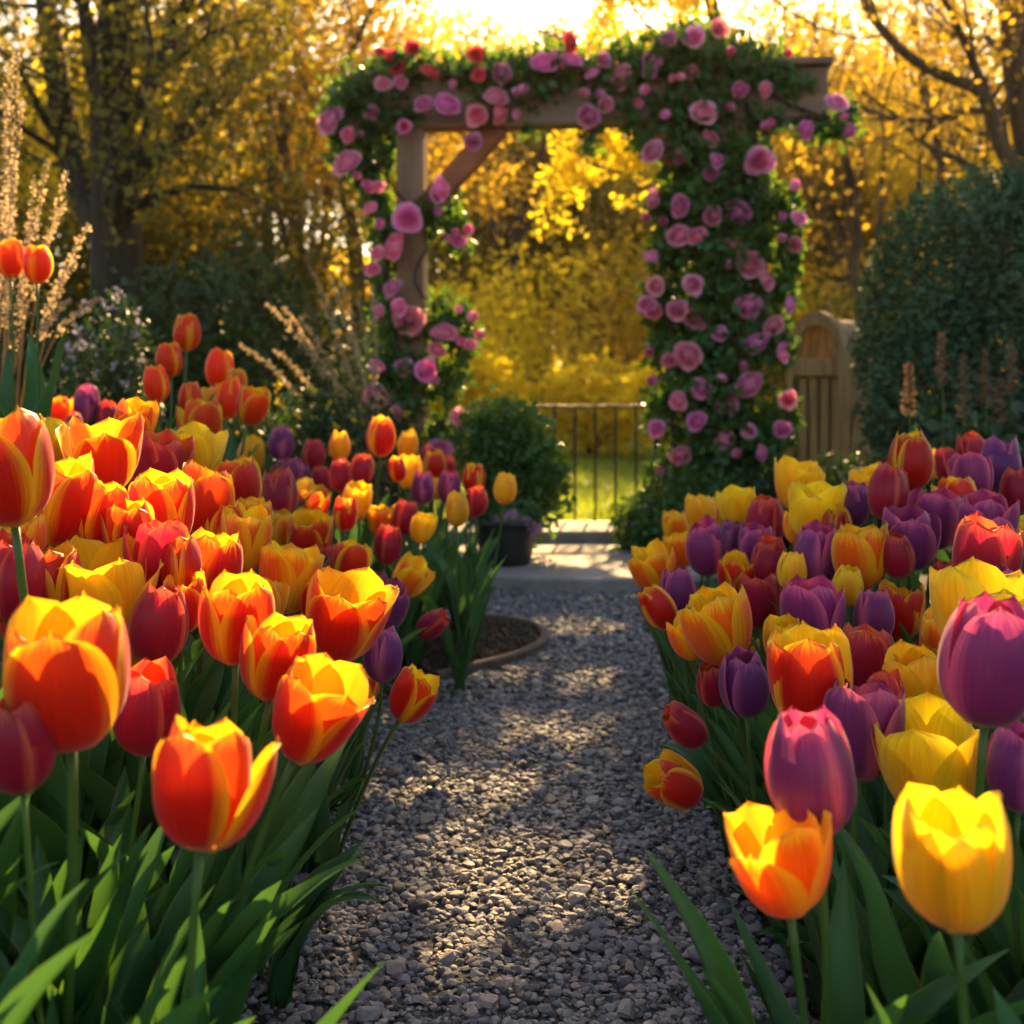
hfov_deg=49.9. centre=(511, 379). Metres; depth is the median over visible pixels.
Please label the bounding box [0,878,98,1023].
tulip leaves
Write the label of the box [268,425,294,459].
tulip
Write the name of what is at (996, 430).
flower spike
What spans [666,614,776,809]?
tulip
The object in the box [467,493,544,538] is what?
potted plant
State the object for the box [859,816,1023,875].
tulip leaves
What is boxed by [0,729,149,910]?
tulip leaves
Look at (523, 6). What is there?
sky
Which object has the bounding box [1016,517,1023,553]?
tulip
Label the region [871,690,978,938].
tulip
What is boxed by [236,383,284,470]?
tulip
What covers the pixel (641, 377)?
golden shrub
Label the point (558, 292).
slender tree
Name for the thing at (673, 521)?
tulip
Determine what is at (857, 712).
tulip
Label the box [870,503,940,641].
tulip
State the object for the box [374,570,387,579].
tulip
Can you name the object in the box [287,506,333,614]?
tulip
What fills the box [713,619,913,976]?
tulip
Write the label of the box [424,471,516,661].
tulip
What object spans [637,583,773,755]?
tulip
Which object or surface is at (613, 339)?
slender tree
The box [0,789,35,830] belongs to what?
tulip leaves
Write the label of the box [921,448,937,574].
tulip
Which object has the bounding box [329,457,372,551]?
tulip
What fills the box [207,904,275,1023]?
tulip leaves
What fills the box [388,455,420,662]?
tulip
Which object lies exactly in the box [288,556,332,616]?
tulip leaves
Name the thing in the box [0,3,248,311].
slender tree
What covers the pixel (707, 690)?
tulip
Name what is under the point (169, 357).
tulip
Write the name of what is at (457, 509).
tulip
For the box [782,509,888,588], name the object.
tulip
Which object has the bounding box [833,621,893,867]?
tulip
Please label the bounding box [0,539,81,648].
tulip
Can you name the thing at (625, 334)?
slender tree
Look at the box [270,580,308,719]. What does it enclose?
tulip
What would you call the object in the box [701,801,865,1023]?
tulip
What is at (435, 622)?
tulip
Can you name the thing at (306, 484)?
tulip
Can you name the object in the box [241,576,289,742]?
tulip
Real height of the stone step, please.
0.160 m
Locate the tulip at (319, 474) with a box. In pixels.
[310,464,330,491]
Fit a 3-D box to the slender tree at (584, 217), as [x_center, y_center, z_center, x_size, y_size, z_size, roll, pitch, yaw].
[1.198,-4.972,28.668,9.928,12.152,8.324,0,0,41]
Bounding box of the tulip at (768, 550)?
[750,532,787,706]
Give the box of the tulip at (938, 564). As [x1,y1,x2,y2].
[932,559,951,570]
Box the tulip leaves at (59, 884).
[0,829,84,1018]
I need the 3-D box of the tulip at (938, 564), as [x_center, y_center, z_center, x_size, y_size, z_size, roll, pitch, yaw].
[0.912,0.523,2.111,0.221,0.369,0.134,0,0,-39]
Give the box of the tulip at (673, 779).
[642,749,895,889]
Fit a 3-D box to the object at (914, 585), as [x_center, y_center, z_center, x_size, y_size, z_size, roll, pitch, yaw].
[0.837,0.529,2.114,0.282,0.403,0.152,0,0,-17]
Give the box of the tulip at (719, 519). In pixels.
[716,503,723,528]
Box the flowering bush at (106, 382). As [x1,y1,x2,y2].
[45,283,166,429]
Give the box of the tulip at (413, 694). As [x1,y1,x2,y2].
[306,663,439,891]
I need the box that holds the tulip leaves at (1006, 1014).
[992,986,1021,1023]
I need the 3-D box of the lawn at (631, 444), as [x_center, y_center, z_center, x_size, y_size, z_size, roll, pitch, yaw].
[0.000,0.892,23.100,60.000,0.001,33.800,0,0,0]
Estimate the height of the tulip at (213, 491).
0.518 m
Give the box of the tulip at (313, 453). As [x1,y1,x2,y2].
[302,438,333,512]
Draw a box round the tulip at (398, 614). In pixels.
[343,577,409,780]
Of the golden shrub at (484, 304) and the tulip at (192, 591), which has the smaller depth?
the tulip at (192, 591)
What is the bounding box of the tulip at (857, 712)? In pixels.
[823,677,927,1018]
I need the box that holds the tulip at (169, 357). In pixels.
[154,340,182,432]
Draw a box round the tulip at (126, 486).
[124,476,136,491]
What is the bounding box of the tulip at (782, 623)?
[749,613,798,762]
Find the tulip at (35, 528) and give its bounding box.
[0,512,46,663]
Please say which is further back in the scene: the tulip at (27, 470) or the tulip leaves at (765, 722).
the tulip leaves at (765, 722)
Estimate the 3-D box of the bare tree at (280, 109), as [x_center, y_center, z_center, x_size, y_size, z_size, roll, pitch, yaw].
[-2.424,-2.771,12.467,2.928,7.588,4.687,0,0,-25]
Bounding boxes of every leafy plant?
[608,481,684,550]
[622,463,776,533]
[734,448,841,552]
[788,442,945,548]
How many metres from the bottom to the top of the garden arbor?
2.604 m
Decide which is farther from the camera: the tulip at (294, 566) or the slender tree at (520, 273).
the slender tree at (520, 273)
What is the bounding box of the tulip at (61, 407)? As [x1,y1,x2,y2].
[51,395,73,421]
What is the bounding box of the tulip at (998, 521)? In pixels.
[992,516,1016,532]
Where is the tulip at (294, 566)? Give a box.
[259,540,324,716]
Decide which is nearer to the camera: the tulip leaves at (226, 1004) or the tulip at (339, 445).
the tulip leaves at (226, 1004)
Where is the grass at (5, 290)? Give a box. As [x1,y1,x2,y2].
[0,0,103,407]
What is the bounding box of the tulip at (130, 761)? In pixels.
[122,655,263,841]
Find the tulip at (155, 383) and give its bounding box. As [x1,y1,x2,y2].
[142,364,177,431]
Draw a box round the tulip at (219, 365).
[205,346,234,386]
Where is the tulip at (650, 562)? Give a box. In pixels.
[628,538,762,704]
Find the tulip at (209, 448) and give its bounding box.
[165,420,228,470]
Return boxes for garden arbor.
[342,56,833,541]
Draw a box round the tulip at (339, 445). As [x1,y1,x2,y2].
[329,429,349,494]
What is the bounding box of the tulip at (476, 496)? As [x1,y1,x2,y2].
[466,485,497,648]
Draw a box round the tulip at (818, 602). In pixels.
[779,573,845,629]
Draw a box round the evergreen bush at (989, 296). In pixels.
[847,159,1023,491]
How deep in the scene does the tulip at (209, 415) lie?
2.86 m
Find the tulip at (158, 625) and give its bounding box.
[77,581,237,873]
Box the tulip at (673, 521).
[662,509,690,536]
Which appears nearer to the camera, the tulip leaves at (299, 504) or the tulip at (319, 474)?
the tulip leaves at (299, 504)
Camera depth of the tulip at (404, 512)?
3.20 m
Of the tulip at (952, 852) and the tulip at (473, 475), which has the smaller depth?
the tulip at (952, 852)
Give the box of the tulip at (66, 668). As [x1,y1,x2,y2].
[2,590,164,1023]
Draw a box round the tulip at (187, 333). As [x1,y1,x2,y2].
[125,313,215,426]
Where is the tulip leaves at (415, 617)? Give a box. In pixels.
[389,560,423,668]
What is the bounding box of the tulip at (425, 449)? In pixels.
[420,444,443,541]
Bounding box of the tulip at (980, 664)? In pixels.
[831,589,1023,1023]
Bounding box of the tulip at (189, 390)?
[178,381,201,410]
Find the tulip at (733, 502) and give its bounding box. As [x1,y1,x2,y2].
[710,483,755,586]
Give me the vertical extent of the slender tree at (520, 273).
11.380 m
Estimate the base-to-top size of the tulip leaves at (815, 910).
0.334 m
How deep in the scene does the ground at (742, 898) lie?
1.68 m
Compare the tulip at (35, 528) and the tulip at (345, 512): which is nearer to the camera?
the tulip at (35, 528)
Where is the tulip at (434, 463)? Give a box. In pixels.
[422,448,455,586]
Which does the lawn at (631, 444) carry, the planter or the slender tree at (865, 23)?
the slender tree at (865, 23)
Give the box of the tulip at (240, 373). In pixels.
[227,367,272,477]
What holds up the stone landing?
on the ground at (742, 898)
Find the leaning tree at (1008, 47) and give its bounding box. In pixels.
[594,0,1023,237]
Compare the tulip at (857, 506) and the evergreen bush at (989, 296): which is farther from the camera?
the evergreen bush at (989, 296)
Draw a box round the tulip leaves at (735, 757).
[706,716,805,958]
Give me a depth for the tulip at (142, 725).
1.18 m
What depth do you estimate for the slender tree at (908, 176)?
17.71 m
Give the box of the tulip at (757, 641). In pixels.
[745,637,760,732]
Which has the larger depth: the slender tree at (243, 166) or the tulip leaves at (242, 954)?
the slender tree at (243, 166)
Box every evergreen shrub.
[0,154,181,369]
[0,286,92,408]
[2,173,232,369]
[70,250,305,446]
[147,131,379,424]
[153,220,375,464]
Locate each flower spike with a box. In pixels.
[900,362,926,490]
[904,332,962,559]
[932,353,988,558]
[969,349,1017,442]
[987,377,1023,453]
[998,338,1023,466]
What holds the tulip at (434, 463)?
on the ground at (742, 898)
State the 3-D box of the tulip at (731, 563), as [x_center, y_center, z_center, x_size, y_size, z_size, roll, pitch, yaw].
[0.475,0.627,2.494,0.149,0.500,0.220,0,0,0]
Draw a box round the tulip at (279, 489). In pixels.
[254,465,297,574]
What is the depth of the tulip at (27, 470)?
1.24 m
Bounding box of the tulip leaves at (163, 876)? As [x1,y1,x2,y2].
[149,834,249,940]
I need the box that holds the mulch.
[418,616,539,675]
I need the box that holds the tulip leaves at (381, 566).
[369,537,383,572]
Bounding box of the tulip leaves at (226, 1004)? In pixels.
[208,910,271,1023]
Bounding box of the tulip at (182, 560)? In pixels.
[146,536,271,779]
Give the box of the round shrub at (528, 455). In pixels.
[446,384,576,548]
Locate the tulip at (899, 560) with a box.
[883,530,915,586]
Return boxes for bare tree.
[0,0,95,299]
[149,4,275,237]
[152,0,368,321]
[210,0,424,390]
[230,0,463,434]
[297,0,529,199]
[427,0,630,410]
[438,0,608,397]
[528,2,774,410]
[603,8,793,428]
[604,0,677,234]
[626,0,828,270]
[633,0,861,199]
[730,0,998,315]
[733,0,938,319]
[860,0,1009,323]
[883,0,1012,428]
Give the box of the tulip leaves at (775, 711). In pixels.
[768,704,778,718]
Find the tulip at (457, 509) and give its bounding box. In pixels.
[418,490,507,690]
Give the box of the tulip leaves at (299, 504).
[295,493,305,510]
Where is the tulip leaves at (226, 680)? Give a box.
[209,655,241,713]
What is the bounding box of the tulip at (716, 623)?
[677,581,771,925]
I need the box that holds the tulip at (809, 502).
[788,480,846,534]
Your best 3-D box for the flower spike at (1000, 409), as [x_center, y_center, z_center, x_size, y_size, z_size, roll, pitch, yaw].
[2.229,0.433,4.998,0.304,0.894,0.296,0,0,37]
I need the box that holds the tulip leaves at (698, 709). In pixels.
[651,676,721,814]
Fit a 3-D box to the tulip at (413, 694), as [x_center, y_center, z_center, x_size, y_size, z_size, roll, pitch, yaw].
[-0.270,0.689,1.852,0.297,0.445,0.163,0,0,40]
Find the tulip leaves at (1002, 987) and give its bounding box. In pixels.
[881,814,1023,1023]
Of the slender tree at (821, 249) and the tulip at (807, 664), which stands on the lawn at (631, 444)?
the slender tree at (821, 249)
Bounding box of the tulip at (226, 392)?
[212,375,259,461]
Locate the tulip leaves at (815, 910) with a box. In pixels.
[810,858,1023,983]
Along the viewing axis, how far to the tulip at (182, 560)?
1.48 m
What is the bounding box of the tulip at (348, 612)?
[212,565,399,976]
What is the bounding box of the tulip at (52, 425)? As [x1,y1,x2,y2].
[44,416,69,546]
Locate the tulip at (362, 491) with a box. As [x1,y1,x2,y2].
[342,480,372,538]
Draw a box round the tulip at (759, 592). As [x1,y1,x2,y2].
[734,567,781,671]
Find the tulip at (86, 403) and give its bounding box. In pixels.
[72,383,100,423]
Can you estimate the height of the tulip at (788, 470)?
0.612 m
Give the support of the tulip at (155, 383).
on the ground at (742, 898)
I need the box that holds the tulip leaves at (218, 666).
[209,661,223,679]
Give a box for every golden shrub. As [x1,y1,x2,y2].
[328,254,555,415]
[428,330,540,456]
[432,221,636,432]
[508,345,650,456]
[536,181,675,434]
[612,334,772,449]
[649,221,883,403]
[754,255,949,406]
[793,214,1000,419]
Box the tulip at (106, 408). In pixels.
[97,399,116,421]
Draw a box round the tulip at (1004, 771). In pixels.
[882,720,1023,985]
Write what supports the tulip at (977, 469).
on the ground at (742, 898)
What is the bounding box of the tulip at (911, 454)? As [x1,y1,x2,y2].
[887,428,933,593]
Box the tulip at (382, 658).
[308,625,402,873]
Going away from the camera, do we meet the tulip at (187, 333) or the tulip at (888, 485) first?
the tulip at (888, 485)
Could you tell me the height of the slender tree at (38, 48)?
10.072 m
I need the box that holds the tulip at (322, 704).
[118,652,374,1006]
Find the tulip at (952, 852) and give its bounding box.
[866,782,1011,1023]
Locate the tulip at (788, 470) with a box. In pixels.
[773,454,825,551]
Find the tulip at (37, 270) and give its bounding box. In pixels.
[0,242,68,419]
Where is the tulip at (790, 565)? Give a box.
[777,551,806,586]
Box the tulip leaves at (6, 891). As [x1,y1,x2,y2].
[0,858,59,903]
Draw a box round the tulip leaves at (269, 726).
[198,626,273,732]
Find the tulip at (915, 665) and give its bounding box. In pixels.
[878,638,944,793]
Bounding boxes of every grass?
[0,0,103,407]
[238,261,390,526]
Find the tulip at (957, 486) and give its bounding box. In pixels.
[930,475,976,560]
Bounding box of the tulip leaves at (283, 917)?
[273,764,302,928]
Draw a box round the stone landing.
[406,542,716,592]
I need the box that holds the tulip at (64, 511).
[0,451,97,651]
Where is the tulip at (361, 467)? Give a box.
[349,453,379,571]
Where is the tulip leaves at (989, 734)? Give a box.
[988,728,991,740]
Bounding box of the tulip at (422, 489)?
[389,470,433,650]
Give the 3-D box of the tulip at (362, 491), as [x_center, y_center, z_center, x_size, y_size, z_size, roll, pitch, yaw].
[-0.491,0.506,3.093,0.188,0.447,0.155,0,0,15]
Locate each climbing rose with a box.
[308,29,594,512]
[576,10,867,494]
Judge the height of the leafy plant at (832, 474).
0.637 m
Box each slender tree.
[0,0,282,255]
[0,0,387,318]
[0,1,136,309]
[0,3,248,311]
[9,3,431,407]
[84,17,334,320]
[152,0,570,409]
[310,31,489,295]
[322,133,582,374]
[357,0,647,404]
[366,46,666,345]
[403,4,530,319]
[412,0,681,386]
[430,23,634,381]
[440,0,654,360]
[463,154,654,388]
[480,10,648,360]
[511,27,770,401]
[528,291,641,357]
[553,178,674,358]
[561,1,833,305]
[582,92,903,391]
[610,0,948,329]
[650,0,934,319]
[758,21,962,309]
[758,65,911,399]
[760,104,972,319]
[776,0,999,271]
[786,0,996,114]
[804,2,1009,398]
[806,0,1020,273]
[826,77,1023,403]
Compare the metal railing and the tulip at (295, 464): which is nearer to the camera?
the tulip at (295, 464)
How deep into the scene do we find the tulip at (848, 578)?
1.97 m
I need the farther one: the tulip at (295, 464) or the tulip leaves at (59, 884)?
the tulip at (295, 464)
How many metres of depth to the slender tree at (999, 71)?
17.50 m
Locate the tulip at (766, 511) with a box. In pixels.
[745,494,783,717]
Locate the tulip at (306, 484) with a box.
[296,476,340,545]
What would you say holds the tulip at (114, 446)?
on the ground at (742, 898)
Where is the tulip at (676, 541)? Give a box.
[663,531,689,568]
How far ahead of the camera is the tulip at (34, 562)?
1.37 m
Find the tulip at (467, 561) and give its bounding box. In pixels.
[461,493,473,590]
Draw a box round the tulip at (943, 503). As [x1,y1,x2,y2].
[895,486,964,642]
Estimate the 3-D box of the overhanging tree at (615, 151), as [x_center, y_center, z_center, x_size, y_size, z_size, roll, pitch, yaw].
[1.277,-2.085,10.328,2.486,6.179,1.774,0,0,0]
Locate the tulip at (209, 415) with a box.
[176,397,222,434]
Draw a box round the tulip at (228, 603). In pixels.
[50,568,347,1021]
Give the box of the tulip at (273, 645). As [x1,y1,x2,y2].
[200,611,364,913]
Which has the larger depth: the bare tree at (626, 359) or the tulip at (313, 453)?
the bare tree at (626, 359)
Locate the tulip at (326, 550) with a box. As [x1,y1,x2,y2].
[318,543,360,662]
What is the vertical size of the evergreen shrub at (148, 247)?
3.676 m
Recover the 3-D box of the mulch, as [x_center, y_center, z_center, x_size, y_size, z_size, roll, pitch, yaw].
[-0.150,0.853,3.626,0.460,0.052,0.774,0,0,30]
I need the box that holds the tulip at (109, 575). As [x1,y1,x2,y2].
[58,533,163,902]
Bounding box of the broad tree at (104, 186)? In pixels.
[0,0,518,393]
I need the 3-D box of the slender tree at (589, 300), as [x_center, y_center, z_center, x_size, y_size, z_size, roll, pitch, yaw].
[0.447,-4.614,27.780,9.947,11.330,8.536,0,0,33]
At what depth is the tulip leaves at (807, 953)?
1.54 m
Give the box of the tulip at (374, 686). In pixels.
[330,669,379,814]
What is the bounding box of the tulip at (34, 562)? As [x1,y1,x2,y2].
[0,528,45,804]
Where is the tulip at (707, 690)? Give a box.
[696,661,772,798]
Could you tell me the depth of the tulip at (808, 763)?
1.01 m
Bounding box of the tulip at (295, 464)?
[272,455,303,482]
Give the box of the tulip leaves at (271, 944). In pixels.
[183,857,300,975]
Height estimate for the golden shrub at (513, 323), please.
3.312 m
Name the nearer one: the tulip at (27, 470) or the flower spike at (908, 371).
the tulip at (27, 470)
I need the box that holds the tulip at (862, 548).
[770,520,889,694]
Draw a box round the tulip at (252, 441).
[237,433,264,470]
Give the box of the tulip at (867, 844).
[847,669,904,913]
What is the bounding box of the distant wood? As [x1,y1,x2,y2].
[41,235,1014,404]
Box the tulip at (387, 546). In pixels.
[373,522,410,690]
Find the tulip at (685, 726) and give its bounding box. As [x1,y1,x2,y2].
[662,700,874,821]
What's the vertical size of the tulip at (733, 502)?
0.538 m
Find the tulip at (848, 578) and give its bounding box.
[832,564,863,622]
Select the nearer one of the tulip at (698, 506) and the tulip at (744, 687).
the tulip at (744, 687)
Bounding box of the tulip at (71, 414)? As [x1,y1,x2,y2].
[65,410,82,422]
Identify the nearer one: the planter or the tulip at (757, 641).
the tulip at (757, 641)
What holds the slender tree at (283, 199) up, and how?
on the lawn at (631, 444)
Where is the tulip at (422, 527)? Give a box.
[383,511,437,692]
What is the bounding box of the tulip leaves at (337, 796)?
[297,763,382,873]
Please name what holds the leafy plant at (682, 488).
on the ground at (742, 898)
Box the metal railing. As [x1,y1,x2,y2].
[472,405,658,520]
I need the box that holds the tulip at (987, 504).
[919,487,1019,623]
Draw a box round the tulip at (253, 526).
[184,502,271,671]
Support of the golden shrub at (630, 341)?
on the lawn at (631, 444)
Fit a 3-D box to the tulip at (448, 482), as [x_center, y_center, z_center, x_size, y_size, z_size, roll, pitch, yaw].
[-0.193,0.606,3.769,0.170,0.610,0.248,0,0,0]
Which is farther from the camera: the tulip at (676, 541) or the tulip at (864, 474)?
the tulip at (676, 541)
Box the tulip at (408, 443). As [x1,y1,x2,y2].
[397,428,443,554]
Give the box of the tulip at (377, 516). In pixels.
[367,502,452,668]
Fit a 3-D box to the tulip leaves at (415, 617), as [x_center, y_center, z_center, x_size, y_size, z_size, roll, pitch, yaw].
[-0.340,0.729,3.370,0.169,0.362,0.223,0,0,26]
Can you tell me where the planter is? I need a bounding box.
[472,515,541,566]
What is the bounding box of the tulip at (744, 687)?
[706,646,795,944]
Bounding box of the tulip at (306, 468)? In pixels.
[303,463,332,514]
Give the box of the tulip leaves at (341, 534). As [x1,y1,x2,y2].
[339,530,364,668]
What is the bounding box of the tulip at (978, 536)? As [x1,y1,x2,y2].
[952,511,1022,571]
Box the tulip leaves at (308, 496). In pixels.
[302,489,315,505]
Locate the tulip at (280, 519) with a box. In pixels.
[271,508,290,545]
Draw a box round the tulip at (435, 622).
[402,608,449,646]
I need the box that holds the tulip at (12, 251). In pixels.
[0,236,24,417]
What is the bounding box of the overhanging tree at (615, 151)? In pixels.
[520,0,774,241]
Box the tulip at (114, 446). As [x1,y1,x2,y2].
[55,412,143,486]
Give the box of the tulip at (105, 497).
[77,480,128,542]
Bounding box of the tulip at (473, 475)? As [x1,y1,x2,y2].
[406,462,497,629]
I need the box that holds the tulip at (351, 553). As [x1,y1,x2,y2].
[332,537,372,571]
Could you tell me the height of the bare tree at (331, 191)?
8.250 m
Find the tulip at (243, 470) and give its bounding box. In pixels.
[201,454,261,500]
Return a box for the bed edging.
[432,613,549,680]
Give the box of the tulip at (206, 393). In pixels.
[201,386,230,461]
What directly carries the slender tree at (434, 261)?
on the lawn at (631, 444)
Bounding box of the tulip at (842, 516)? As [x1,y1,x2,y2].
[821,503,853,627]
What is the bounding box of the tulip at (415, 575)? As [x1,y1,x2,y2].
[392,551,434,596]
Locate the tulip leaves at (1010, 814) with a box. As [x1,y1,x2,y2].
[984,739,1023,856]
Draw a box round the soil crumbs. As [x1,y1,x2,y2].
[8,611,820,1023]
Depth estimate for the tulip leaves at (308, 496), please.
2.98 m
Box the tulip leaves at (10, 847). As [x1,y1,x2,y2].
[0,796,128,1020]
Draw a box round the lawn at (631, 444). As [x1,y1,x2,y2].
[358,405,977,520]
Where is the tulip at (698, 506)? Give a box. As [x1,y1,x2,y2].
[685,493,716,676]
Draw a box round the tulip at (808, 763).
[629,704,1023,1023]
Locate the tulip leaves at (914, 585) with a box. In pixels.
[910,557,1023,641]
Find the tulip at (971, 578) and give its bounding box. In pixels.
[888,556,1023,829]
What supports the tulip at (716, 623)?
on the ground at (742, 898)
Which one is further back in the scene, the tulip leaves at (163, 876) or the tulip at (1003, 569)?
the tulip at (1003, 569)
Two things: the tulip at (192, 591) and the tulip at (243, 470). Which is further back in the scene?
the tulip at (243, 470)
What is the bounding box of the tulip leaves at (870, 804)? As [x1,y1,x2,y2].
[866,777,887,827]
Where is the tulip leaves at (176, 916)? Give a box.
[8,851,216,1023]
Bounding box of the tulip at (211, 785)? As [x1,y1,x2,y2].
[152,713,383,1023]
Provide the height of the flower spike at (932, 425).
1.074 m
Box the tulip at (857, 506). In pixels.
[844,479,870,612]
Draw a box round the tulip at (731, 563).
[717,549,753,591]
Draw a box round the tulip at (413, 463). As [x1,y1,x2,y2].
[373,453,422,576]
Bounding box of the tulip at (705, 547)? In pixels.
[685,514,725,683]
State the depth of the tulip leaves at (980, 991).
1.05 m
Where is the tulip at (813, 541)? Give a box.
[750,519,836,667]
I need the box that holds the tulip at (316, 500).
[298,488,329,513]
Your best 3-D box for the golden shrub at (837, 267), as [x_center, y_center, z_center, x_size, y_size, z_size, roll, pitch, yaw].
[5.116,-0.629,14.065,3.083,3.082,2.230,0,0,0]
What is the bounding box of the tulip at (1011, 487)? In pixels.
[999,467,1023,515]
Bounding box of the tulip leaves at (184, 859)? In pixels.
[13,749,255,957]
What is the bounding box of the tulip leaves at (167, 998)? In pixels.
[151,948,217,1023]
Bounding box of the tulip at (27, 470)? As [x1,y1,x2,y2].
[0,405,131,883]
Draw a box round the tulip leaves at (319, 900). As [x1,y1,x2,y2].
[267,842,391,1010]
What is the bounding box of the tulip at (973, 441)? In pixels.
[956,430,1023,518]
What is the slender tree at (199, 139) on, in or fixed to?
on the lawn at (631, 444)
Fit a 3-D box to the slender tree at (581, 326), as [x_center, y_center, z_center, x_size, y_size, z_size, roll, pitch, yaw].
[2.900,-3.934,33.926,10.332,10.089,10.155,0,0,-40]
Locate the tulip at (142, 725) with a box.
[77,656,215,937]
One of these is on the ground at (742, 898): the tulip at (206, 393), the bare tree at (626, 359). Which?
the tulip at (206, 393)
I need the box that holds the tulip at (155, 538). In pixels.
[122,517,263,793]
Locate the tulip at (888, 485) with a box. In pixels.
[768,461,908,610]
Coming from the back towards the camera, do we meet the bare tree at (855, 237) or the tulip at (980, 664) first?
the bare tree at (855, 237)
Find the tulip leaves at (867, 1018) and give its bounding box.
[865,949,954,1021]
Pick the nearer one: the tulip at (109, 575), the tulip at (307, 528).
the tulip at (109, 575)
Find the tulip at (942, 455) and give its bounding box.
[934,446,955,478]
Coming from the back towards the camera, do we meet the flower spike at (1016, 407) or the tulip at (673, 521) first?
the flower spike at (1016, 407)
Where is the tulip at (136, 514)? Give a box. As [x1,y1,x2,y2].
[100,497,218,722]
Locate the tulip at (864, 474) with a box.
[848,461,920,641]
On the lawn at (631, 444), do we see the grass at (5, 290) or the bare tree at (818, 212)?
the bare tree at (818, 212)
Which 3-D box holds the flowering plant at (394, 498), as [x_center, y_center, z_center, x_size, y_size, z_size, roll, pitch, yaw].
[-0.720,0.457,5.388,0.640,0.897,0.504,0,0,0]
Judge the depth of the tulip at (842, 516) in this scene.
2.27 m
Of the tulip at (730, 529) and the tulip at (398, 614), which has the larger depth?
the tulip at (730, 529)
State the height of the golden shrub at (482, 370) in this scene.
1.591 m
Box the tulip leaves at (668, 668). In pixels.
[624,591,690,705]
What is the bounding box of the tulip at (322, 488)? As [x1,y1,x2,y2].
[315,484,331,498]
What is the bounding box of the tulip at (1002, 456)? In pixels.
[936,435,1021,561]
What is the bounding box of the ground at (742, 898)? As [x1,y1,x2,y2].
[0,398,1007,1023]
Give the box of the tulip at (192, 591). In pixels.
[131,569,214,880]
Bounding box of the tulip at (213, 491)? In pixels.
[182,459,234,639]
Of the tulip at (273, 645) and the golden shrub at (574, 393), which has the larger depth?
the golden shrub at (574, 393)
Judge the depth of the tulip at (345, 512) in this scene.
2.93 m
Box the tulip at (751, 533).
[738,520,782,661]
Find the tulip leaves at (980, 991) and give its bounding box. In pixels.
[901,889,995,1015]
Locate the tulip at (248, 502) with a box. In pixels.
[238,496,271,710]
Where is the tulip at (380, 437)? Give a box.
[356,414,395,542]
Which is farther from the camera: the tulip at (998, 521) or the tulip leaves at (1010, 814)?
the tulip at (998, 521)
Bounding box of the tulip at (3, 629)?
[0,623,7,642]
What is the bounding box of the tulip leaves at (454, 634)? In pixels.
[443,629,456,654]
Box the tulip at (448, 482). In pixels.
[430,470,478,625]
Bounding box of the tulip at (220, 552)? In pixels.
[189,526,274,751]
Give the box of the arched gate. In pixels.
[787,311,885,474]
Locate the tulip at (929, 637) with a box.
[919,606,940,656]
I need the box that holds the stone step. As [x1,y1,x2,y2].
[445,521,621,541]
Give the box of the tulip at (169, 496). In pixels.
[128,467,255,721]
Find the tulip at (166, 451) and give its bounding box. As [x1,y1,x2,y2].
[133,427,193,535]
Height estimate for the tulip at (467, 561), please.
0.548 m
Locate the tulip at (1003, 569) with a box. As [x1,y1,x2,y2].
[989,563,1023,733]
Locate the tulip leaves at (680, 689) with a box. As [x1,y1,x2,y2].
[663,663,697,711]
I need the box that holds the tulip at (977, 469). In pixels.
[948,450,993,550]
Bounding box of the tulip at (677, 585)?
[659,566,753,718]
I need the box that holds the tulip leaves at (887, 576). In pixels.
[864,574,888,591]
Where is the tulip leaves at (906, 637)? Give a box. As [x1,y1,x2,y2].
[898,620,912,643]
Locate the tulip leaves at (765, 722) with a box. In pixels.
[707,706,773,778]
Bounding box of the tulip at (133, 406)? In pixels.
[113,396,159,430]
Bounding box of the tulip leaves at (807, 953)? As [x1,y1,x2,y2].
[730,885,821,1010]
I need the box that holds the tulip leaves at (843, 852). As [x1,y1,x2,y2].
[832,832,927,950]
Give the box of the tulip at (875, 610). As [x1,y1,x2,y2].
[853,588,894,633]
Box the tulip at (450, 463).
[406,455,455,560]
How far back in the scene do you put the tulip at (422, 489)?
3.37 m
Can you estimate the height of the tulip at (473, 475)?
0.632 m
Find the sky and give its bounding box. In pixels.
[0,0,1001,368]
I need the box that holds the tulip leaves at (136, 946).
[0,884,247,1023]
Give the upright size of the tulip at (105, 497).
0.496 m
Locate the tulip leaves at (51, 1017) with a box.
[45,986,57,1023]
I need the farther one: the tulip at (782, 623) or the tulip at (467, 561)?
the tulip at (467, 561)
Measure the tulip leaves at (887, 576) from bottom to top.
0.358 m
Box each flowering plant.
[222,400,304,469]
[258,376,393,533]
[313,382,421,528]
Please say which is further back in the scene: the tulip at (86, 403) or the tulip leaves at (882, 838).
the tulip at (86, 403)
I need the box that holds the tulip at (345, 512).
[333,495,357,540]
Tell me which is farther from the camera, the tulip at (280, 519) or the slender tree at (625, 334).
the slender tree at (625, 334)
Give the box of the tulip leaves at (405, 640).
[350,627,427,664]
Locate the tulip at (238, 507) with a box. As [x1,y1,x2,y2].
[170,499,245,684]
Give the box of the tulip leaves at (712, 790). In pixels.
[657,736,742,890]
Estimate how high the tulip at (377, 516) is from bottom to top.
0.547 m
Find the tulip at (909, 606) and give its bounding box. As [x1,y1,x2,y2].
[879,577,925,640]
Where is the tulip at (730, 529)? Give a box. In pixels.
[711,518,740,587]
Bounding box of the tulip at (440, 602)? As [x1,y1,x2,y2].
[424,477,473,610]
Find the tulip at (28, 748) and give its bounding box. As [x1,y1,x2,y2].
[0,696,222,1023]
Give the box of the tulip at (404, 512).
[392,497,422,679]

